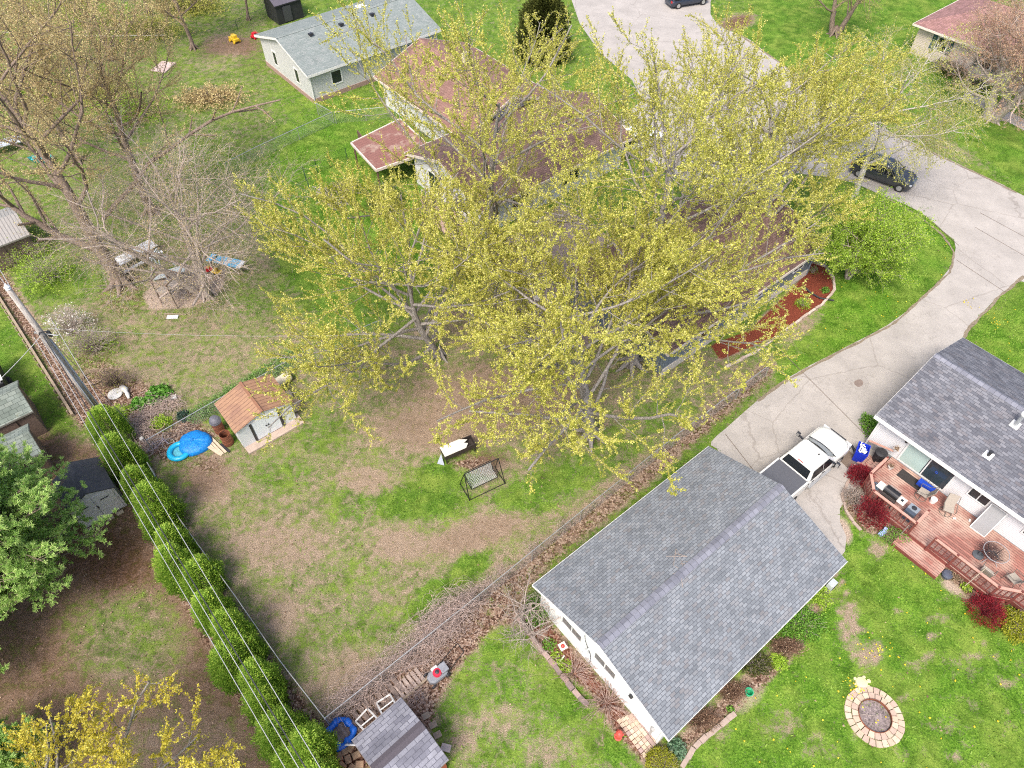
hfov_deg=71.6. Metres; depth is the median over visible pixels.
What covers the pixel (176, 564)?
power line
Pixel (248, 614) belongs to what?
chain link fence
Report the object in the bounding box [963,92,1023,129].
sidewalk
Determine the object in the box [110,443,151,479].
arborvitae
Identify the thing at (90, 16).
hardwood tree
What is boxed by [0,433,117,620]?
deciduous tree
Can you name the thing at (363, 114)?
chain link fence
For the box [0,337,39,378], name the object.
power line
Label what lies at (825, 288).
plant
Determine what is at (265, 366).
fence plant
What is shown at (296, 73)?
window
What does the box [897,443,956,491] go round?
sliding door
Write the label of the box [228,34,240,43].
toy car
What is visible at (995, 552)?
glass table
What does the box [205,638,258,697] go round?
arborvitae
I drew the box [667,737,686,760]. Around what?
plant
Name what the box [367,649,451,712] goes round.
brush heap
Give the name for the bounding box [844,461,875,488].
barberry shrub
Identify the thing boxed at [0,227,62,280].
leafy shrub
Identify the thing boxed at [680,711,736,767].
stone edging
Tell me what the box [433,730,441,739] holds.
paver
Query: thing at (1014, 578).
patio chair
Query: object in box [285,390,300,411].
plywood offcuts
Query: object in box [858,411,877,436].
hedge plant
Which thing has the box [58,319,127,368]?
brush shrub
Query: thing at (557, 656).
plant
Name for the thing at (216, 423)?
steel drum
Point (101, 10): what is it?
thicket
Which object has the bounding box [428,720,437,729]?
paver
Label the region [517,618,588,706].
stone edging
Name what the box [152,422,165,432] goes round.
straw basket
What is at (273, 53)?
window
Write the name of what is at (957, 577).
grass clump
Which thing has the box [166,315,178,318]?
board sign
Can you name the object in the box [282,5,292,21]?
door
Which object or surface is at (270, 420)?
door
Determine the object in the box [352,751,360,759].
stone block
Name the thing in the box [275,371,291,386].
water tank
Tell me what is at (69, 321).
flowering shrub
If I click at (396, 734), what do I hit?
shed
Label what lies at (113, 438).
arborvitae
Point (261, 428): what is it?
door
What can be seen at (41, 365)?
timber edging
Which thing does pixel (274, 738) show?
arborvitae
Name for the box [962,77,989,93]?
leafy shrub
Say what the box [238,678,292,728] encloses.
arborvitae
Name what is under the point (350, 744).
storm panel
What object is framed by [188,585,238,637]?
arborvitae
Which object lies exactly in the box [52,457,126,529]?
plastic shed
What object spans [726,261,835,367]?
stone edging
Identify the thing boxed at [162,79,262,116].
thicket
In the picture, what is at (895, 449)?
plant pot
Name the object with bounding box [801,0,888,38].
hardwood tree
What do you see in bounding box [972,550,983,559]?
umbrella base
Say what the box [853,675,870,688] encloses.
turtle stone
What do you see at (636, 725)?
brick paving
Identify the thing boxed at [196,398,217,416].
fence plant
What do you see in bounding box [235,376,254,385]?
fence plant
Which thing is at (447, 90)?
house
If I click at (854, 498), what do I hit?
bare shrub
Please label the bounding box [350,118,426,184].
carport
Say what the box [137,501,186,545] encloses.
arborvitae
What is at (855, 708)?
fire pit
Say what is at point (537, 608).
leafy shrub
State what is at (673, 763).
gold shrub
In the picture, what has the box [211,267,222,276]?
toy truck
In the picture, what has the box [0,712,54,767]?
pine tree
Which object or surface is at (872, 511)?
barberry shrub
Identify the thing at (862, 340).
road edge strip
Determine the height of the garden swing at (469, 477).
1.787 m
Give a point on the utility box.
(832, 584)
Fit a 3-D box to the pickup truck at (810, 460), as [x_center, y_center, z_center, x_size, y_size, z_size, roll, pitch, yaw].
[15.772,4.151,38.095,5.940,1.997,2.740,-31,57,-23]
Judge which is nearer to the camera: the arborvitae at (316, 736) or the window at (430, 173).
the arborvitae at (316, 736)
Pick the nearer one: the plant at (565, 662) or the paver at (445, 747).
the paver at (445, 747)
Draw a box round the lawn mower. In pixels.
[423,643,463,688]
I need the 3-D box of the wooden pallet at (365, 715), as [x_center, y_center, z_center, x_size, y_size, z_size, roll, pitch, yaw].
[-6.253,14.162,31.061,3.200,0.080,0.950,-35,58,-25]
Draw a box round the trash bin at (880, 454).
[872,447,887,461]
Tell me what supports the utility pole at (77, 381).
on the ground at (398, 544)
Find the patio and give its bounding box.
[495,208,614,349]
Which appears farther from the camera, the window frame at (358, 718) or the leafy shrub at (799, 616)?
the leafy shrub at (799, 616)
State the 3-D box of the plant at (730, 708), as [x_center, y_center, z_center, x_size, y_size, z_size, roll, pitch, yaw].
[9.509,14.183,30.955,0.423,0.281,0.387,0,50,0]
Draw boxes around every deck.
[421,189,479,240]
[856,440,1023,611]
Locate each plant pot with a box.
[888,463,894,469]
[893,445,900,452]
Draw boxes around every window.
[271,49,278,66]
[293,67,300,84]
[329,68,343,85]
[428,169,441,197]
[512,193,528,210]
[561,614,582,643]
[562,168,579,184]
[593,650,616,681]
[933,36,949,52]
[966,488,991,507]
[977,54,991,70]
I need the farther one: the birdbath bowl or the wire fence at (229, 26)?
the wire fence at (229, 26)
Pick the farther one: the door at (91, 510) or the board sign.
the board sign
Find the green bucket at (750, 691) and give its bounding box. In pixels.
[745,687,753,696]
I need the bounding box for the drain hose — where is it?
[804,286,833,300]
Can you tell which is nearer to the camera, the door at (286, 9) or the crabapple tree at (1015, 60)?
the crabapple tree at (1015, 60)
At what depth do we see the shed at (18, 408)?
38.97 m
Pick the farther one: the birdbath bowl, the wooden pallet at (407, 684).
the birdbath bowl
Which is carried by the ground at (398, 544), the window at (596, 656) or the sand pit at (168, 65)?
the sand pit at (168, 65)
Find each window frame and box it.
[355,708,376,729]
[376,694,394,713]
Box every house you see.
[254,0,441,103]
[373,38,631,234]
[562,182,824,374]
[865,338,1023,551]
[909,0,1023,98]
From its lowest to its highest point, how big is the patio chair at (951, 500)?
1.084 m
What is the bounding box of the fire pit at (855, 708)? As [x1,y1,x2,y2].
[844,686,904,747]
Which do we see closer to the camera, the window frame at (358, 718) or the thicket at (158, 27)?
the window frame at (358, 718)
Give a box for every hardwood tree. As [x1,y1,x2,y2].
[0,0,41,64]
[0,0,190,219]
[0,0,279,297]
[0,1,87,165]
[44,0,121,61]
[142,0,213,50]
[232,0,251,20]
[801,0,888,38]
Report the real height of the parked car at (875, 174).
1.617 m
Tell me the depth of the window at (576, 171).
54.18 m
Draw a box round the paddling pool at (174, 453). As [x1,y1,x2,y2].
[166,441,188,461]
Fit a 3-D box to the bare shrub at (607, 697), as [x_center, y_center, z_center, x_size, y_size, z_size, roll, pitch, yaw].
[4.125,13.714,30.851,3.048,1.048,2.638,0,50,0]
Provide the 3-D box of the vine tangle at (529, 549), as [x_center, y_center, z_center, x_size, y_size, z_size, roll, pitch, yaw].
[0.613,8.460,35.198,6.482,0.946,1.366,-34,58,-25]
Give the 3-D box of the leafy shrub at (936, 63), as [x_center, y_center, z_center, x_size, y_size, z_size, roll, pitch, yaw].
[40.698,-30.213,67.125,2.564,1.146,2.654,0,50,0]
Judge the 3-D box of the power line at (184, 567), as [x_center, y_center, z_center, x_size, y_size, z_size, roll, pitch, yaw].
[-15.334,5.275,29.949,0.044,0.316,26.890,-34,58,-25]
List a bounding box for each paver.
[421,711,430,719]
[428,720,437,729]
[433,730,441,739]
[441,743,451,752]
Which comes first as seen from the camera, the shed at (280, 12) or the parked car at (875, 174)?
the parked car at (875, 174)
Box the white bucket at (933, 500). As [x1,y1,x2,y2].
[929,496,937,503]
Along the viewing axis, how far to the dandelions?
32.39 m
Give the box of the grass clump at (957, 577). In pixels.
[945,560,968,582]
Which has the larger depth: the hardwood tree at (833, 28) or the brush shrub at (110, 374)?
the hardwood tree at (833, 28)
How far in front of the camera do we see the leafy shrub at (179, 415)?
40.97 m
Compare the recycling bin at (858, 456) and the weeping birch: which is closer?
the recycling bin at (858, 456)
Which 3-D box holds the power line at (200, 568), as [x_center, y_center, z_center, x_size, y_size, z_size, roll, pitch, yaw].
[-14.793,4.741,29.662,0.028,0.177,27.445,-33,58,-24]
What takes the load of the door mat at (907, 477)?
on the wooden deck at (937, 545)
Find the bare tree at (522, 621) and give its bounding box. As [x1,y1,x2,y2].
[484,565,560,670]
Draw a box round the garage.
[532,446,847,743]
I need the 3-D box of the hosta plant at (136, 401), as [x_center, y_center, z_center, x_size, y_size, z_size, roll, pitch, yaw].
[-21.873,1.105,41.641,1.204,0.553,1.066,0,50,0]
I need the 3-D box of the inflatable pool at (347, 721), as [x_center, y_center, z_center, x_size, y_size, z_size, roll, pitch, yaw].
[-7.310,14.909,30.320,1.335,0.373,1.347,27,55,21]
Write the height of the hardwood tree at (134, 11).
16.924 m
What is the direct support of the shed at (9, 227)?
on the ground at (398, 544)
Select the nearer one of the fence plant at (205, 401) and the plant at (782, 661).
the plant at (782, 661)
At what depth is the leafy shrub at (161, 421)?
40.58 m
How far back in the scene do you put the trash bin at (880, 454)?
38.54 m
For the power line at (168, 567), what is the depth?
28.29 m
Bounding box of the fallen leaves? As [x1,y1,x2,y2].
[0,102,1019,767]
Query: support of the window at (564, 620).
in the garage
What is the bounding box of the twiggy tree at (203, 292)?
[13,104,332,337]
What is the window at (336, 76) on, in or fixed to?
in the house at (301, 60)
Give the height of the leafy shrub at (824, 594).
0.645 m
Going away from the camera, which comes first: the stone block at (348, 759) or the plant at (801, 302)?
the stone block at (348, 759)
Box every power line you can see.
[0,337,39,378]
[34,337,284,767]
[40,337,298,767]
[43,336,305,767]
[51,320,320,767]
[52,328,368,335]
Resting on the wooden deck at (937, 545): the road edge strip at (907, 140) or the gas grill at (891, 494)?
the gas grill at (891, 494)
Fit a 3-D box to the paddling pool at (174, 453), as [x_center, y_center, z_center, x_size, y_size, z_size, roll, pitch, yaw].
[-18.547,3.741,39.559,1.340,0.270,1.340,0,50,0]
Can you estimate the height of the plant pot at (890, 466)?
0.521 m
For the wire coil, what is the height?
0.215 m
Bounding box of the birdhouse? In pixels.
[558,641,567,650]
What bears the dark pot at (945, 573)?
on the ground at (398, 544)
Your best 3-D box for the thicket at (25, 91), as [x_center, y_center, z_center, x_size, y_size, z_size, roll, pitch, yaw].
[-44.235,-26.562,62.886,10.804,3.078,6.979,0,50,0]
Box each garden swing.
[437,435,475,464]
[459,458,505,500]
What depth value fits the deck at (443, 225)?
52.31 m
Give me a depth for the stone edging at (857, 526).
37.29 m
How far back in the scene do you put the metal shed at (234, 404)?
39.55 m
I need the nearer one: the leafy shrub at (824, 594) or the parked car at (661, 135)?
the leafy shrub at (824, 594)
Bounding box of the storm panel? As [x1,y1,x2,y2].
[345,742,354,745]
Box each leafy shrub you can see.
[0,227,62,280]
[11,247,88,300]
[106,403,133,419]
[150,413,173,432]
[175,409,191,422]
[524,589,548,630]
[742,650,774,677]
[775,605,832,645]
[809,585,833,612]
[928,57,954,74]
[939,61,968,78]
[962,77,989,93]
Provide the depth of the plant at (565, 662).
32.10 m
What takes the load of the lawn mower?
on the ground at (398, 544)
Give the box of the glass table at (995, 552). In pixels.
[981,541,1009,566]
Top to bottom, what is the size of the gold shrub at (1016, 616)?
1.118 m
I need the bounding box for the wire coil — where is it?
[80,369,103,384]
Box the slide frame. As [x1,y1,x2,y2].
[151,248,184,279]
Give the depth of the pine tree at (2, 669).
30.42 m
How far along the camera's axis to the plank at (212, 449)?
39.65 m
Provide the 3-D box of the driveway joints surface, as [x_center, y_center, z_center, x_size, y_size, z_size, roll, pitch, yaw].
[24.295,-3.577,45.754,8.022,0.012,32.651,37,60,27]
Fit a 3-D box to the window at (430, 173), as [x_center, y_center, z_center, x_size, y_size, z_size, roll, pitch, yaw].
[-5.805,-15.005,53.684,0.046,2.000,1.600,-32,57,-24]
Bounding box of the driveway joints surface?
[725,213,1023,467]
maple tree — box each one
[0,668,245,767]
[232,147,620,451]
[305,0,673,311]
[392,184,763,495]
[464,6,897,424]
[651,1,928,258]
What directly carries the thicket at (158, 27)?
on the ground at (398, 544)
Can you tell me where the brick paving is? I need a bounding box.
[617,713,655,757]
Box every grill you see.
[876,481,907,507]
[900,503,920,522]
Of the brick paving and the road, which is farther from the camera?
the road
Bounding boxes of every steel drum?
[209,415,225,434]
[219,430,233,446]
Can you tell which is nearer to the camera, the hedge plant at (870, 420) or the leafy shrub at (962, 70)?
the hedge plant at (870, 420)
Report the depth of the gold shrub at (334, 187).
54.73 m
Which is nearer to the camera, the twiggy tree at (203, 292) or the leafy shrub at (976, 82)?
the twiggy tree at (203, 292)
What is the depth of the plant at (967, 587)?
34.40 m
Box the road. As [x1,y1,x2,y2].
[572,0,1023,238]
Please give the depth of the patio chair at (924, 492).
36.90 m
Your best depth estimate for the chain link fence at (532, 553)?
35.29 m
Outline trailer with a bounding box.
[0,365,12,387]
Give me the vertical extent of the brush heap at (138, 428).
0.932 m
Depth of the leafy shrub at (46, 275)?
47.98 m
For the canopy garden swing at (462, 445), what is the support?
on the ground at (398, 544)
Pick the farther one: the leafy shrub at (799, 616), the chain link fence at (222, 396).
the chain link fence at (222, 396)
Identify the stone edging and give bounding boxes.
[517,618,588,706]
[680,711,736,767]
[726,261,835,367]
[841,475,861,530]
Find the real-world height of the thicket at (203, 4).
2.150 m
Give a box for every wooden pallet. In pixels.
[335,674,404,741]
[394,668,426,699]
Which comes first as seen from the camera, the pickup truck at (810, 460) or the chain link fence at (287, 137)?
the pickup truck at (810, 460)
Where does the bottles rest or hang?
in the recycling bin at (858, 456)
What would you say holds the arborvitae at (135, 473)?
on the ground at (398, 544)
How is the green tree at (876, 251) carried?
on the ground at (398, 544)
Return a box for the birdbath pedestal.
[119,385,129,398]
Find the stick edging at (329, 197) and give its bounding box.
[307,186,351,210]
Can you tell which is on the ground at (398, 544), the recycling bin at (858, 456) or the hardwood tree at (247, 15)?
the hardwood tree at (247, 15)
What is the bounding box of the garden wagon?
[915,471,937,491]
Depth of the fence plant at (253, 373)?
43.01 m
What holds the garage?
on the ground at (398, 544)
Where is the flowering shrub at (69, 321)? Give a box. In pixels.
[40,300,97,349]
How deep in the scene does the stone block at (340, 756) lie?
29.65 m
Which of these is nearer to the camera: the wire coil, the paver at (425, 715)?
the paver at (425, 715)
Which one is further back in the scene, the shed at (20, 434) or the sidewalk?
the sidewalk
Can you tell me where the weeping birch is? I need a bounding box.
[796,16,1022,198]
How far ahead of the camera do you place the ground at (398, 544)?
38.06 m
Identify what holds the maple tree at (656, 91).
on the ground at (398, 544)
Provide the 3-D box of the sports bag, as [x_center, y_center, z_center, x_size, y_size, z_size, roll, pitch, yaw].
[19.029,7.565,36.382,0.543,0.210,0.252,-28,56,-21]
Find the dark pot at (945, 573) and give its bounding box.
[941,569,952,579]
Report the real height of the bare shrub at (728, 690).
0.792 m
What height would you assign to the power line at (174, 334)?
0.836 m
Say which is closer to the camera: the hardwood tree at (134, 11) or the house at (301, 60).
the hardwood tree at (134, 11)
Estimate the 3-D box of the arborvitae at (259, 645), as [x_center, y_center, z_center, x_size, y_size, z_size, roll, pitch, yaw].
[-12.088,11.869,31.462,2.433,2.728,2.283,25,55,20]
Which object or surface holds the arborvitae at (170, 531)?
on the ground at (398, 544)
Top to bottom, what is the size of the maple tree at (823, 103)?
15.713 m
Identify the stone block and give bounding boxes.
[336,752,343,761]
[339,761,346,767]
[341,747,348,755]
[344,754,351,764]
[346,746,354,752]
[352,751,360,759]
[355,760,363,767]
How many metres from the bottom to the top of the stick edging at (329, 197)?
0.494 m
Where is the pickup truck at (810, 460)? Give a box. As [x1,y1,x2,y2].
[760,424,851,499]
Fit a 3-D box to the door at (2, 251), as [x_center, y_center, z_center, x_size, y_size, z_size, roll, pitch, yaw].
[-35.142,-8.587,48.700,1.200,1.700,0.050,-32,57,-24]
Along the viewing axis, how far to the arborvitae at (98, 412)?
38.53 m
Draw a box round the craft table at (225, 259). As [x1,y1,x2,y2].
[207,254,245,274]
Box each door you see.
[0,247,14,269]
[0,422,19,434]
[73,499,103,525]
[91,489,123,514]
[252,418,270,438]
[264,411,281,431]
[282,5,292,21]
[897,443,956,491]
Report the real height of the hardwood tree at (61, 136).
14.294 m
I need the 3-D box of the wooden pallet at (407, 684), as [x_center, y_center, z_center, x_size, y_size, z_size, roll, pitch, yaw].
[-4.593,13.401,31.664,2.600,0.090,0.775,-35,58,-25]
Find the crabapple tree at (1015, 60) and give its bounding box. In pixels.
[933,0,1023,131]
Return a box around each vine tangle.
[315,575,499,727]
[475,515,570,591]
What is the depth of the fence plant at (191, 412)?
41.09 m
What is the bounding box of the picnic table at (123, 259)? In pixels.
[115,240,162,274]
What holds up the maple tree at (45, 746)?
on the ground at (398, 544)
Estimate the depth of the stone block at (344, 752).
29.84 m
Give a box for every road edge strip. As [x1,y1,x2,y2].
[742,36,1016,192]
[757,197,954,401]
[963,275,1023,337]
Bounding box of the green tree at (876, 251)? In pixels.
[804,179,938,294]
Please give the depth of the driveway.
43.33 m
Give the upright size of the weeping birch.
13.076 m
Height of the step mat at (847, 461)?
0.030 m
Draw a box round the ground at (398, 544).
[0,0,1023,767]
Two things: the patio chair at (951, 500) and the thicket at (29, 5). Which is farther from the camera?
the thicket at (29, 5)
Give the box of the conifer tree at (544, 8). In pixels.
[512,0,573,69]
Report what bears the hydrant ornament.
on the ground at (398, 544)
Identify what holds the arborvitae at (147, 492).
on the ground at (398, 544)
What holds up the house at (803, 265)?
on the ground at (398, 544)
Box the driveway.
[711,213,1023,554]
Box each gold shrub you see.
[316,177,369,198]
[645,745,679,767]
[996,606,1023,645]
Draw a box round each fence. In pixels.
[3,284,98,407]
[146,320,382,451]
[146,462,328,724]
[195,7,265,43]
[225,103,334,173]
[302,149,347,188]
[324,367,768,723]
[334,106,396,123]
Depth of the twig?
31.61 m
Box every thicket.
[0,0,72,32]
[1,69,70,113]
[32,61,141,110]
[49,0,163,41]
[75,84,171,126]
[98,3,205,47]
[154,0,237,21]
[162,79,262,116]
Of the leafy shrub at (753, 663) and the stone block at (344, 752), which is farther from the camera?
the leafy shrub at (753, 663)
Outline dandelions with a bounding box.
[735,229,1019,767]
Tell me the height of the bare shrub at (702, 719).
0.827 m
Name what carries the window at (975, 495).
in the house at (952, 415)
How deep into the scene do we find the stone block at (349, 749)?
29.88 m
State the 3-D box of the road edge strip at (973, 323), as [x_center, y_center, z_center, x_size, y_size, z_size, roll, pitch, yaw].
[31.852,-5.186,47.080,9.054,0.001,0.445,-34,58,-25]
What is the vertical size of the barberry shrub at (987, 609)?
1.390 m
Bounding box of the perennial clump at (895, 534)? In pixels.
[877,526,911,546]
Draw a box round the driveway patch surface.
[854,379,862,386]
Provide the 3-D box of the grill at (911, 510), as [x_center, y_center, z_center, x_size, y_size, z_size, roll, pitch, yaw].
[20.325,6.568,36.234,0.645,0.730,0.520,-32,57,-24]
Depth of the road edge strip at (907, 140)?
57.86 m
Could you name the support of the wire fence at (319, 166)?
on the ground at (398, 544)
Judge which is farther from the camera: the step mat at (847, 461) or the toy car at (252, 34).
the toy car at (252, 34)
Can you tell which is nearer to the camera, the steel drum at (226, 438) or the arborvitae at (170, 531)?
the arborvitae at (170, 531)
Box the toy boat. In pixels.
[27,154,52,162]
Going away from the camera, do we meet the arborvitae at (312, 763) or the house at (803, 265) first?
the arborvitae at (312, 763)
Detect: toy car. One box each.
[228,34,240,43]
[250,31,257,39]
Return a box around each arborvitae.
[84,403,137,449]
[96,430,153,483]
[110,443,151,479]
[118,464,166,509]
[129,479,188,534]
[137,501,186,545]
[150,540,205,600]
[151,521,202,562]
[173,552,228,601]
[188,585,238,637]
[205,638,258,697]
[208,606,259,651]
[214,628,270,677]
[236,655,289,709]
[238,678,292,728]
[249,701,310,767]
[268,740,309,767]
[286,719,342,767]
[295,751,344,767]
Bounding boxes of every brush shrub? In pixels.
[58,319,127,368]
[88,364,133,397]
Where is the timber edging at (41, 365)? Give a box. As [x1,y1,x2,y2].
[0,297,74,416]
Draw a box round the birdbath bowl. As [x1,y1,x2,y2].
[107,388,122,399]
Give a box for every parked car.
[622,126,662,155]
[665,0,707,8]
[850,150,917,191]
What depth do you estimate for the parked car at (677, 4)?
75.77 m
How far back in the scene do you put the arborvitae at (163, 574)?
32.77 m
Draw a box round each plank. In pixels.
[207,446,218,454]
[211,442,223,454]
[212,437,226,452]
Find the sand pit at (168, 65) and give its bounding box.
[151,61,175,72]
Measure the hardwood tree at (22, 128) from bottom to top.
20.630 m
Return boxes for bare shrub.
[551,647,596,691]
[572,676,635,731]
[686,705,723,733]
[716,679,748,704]
[766,636,809,658]
[840,483,866,518]
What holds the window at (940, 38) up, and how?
in the house at (937, 25)
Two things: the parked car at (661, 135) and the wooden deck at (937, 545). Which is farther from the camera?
the parked car at (661, 135)
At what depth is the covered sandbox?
39.66 m
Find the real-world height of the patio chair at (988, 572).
1.093 m
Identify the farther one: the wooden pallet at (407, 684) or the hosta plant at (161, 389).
the hosta plant at (161, 389)
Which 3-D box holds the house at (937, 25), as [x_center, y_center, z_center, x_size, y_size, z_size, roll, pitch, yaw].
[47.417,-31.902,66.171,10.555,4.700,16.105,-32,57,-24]
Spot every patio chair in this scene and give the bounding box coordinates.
[914,484,939,501]
[939,493,961,516]
[974,562,997,583]
[1000,569,1023,587]
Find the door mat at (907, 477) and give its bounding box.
[897,469,920,490]
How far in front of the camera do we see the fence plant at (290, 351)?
44.14 m
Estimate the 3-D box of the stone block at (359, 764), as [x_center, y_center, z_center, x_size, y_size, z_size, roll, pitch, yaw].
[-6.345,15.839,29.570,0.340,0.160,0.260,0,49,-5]
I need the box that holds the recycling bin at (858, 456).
[852,441,870,462]
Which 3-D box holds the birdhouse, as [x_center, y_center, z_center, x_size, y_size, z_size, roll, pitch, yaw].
[2.300,12.042,32.373,0.340,0.760,0.340,-23,54,-18]
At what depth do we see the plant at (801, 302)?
46.87 m
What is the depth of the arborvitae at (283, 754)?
27.82 m
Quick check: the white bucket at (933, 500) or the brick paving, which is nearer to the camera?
the brick paving
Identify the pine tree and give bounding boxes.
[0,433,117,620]
[0,583,29,673]
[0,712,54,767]
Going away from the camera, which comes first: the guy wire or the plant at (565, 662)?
the plant at (565, 662)
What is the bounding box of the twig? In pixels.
[673,549,686,586]
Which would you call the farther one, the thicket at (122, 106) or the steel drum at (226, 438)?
the thicket at (122, 106)
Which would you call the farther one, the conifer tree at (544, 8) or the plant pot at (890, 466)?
the conifer tree at (544, 8)
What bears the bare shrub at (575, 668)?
on the ground at (398, 544)
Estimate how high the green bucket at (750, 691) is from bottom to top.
0.330 m
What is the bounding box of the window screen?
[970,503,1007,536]
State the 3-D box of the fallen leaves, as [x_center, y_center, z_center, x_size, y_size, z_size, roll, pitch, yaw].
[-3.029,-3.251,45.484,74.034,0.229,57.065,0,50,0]
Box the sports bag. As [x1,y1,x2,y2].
[878,527,887,536]
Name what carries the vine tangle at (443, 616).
on the ground at (398, 544)
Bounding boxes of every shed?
[0,207,40,270]
[0,380,47,436]
[0,424,56,480]
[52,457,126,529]
[214,374,303,454]
[264,0,303,24]
[351,697,448,767]
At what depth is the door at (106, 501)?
36.45 m
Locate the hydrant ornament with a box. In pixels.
[614,729,623,740]
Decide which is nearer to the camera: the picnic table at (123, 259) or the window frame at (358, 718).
the window frame at (358, 718)
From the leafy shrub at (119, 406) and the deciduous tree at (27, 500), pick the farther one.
the leafy shrub at (119, 406)
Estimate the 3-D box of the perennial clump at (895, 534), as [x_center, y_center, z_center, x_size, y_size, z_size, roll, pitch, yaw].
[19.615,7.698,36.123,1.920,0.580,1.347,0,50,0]
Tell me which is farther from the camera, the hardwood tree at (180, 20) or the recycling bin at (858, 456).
the hardwood tree at (180, 20)
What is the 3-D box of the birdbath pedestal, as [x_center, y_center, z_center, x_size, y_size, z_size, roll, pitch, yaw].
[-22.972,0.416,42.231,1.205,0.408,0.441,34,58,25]
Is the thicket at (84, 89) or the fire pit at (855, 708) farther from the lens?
the thicket at (84, 89)
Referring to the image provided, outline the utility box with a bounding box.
[824,578,837,591]
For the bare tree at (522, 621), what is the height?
3.247 m
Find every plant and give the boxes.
[129,396,147,410]
[144,382,173,405]
[183,405,208,423]
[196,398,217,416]
[208,391,226,408]
[220,384,236,395]
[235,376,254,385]
[246,369,265,379]
[258,360,283,376]
[268,356,294,369]
[283,347,306,362]
[542,636,556,651]
[548,648,563,664]
[559,658,572,674]
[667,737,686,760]
[726,705,734,712]
[769,650,789,672]
[794,297,810,310]
[809,265,818,273]
[819,286,830,292]
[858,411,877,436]
[959,582,972,592]
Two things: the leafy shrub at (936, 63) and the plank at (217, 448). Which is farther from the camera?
the leafy shrub at (936, 63)
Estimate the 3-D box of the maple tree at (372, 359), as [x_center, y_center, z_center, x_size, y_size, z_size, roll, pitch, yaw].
[-5.385,-5.471,39.021,20.947,13.210,16.554,-22,54,-17]
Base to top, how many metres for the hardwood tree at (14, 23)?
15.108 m
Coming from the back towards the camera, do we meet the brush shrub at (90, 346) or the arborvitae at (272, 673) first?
the brush shrub at (90, 346)
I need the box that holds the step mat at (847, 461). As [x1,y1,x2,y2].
[841,451,856,467]
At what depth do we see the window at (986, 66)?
65.12 m
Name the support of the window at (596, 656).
in the garage
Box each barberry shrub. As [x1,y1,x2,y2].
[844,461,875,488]
[854,495,890,529]
[961,590,1006,632]
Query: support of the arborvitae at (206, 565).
on the ground at (398, 544)
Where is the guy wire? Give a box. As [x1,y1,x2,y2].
[46,334,145,439]
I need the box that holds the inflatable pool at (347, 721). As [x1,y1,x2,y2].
[326,717,356,752]
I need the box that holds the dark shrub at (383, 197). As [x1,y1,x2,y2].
[365,179,405,211]
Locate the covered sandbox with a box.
[179,430,211,456]
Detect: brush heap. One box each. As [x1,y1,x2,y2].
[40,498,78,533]
[118,388,188,454]
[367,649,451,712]
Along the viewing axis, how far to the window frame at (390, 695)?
30.78 m
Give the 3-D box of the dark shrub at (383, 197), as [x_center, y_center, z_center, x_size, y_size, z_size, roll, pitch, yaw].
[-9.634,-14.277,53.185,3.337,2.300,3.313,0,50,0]
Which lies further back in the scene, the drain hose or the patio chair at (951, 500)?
the drain hose
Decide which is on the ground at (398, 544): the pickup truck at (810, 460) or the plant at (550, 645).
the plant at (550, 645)
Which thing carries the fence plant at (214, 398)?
on the ground at (398, 544)
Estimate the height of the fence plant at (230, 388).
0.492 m
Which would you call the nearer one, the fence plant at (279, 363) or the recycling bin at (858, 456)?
the recycling bin at (858, 456)
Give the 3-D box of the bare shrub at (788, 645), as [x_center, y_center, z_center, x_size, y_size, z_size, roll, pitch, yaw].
[12.651,11.998,32.471,2.082,0.730,1.184,0,50,0]
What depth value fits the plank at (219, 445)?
39.87 m
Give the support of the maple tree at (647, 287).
on the ground at (398, 544)
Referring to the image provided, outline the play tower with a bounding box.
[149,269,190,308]
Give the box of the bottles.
[858,442,866,453]
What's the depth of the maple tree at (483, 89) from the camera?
38.56 m

